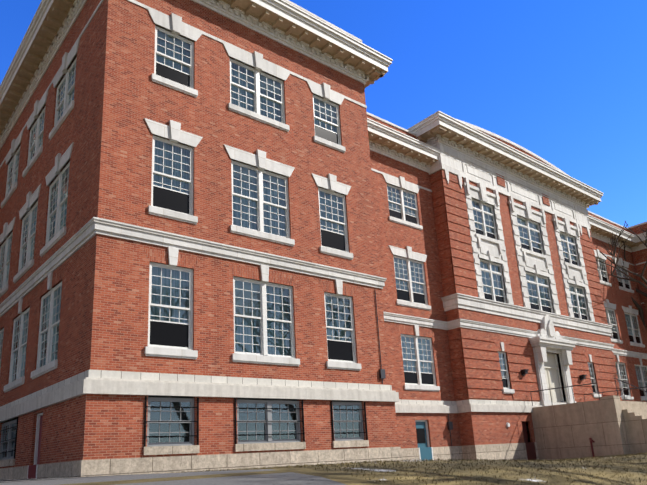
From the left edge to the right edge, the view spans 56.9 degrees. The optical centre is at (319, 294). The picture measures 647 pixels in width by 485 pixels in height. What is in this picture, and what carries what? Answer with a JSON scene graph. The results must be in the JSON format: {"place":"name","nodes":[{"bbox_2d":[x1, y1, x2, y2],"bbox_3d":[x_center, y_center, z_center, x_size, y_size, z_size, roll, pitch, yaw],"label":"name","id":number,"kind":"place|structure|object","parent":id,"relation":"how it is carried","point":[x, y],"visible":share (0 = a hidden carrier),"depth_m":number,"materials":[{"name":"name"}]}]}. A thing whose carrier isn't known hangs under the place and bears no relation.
{"place":"outdoors","nodes":[
{"label":"outdoors","id":0,"kind":"place"},
{"bbox_2d":[0,0,646,468],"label":"brick walls","id":1,"kind":"structure","parent":0,"point":[104,128],"depth_m":21.02,"materials":[{"name":"red brick"}]},
{"bbox_2d":[0,25,646,478],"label":"windows","id":2,"kind":"structure","parent":1,"relation":"in","point":[262,311],"depth_m":21.17,"materials":[{"name":"grey glass"}]},
{"bbox_2d":[0,0,646,480],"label":"stone cornice","id":3,"kind":"structure","parent":1,"relation":"attached to","point":[464,150],"depth_m":23.94,"materials":[{"name":"beige stone"}]},
{"bbox_2d":[0,452,646,484],"bbox_3d":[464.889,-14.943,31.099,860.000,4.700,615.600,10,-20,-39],"label":"terrain","id":4,"kind":"structure","parent":0,"point":[627,469],"depth_m":9.05,"materials":[{"name":"brown plant"}]},
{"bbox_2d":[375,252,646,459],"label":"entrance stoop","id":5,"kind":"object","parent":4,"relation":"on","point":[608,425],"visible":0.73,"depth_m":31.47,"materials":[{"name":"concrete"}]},
{"bbox_2d":[597,221,646,334],"bbox_3d":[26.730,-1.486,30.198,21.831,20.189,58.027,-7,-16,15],"label":"bare tree","id":6,"kind":"object","parent":4,"relation":"on","point":[637,305],"visible":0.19,"depth_m":47.21,"materials":[{"name":"brown plant"}]},
{"bbox_2d":[0,0,646,227],"label":"sky","id":7,"kind":"structure","parent":0,"point":[563,81],"materials":[{"name":"blue"}]}
]}

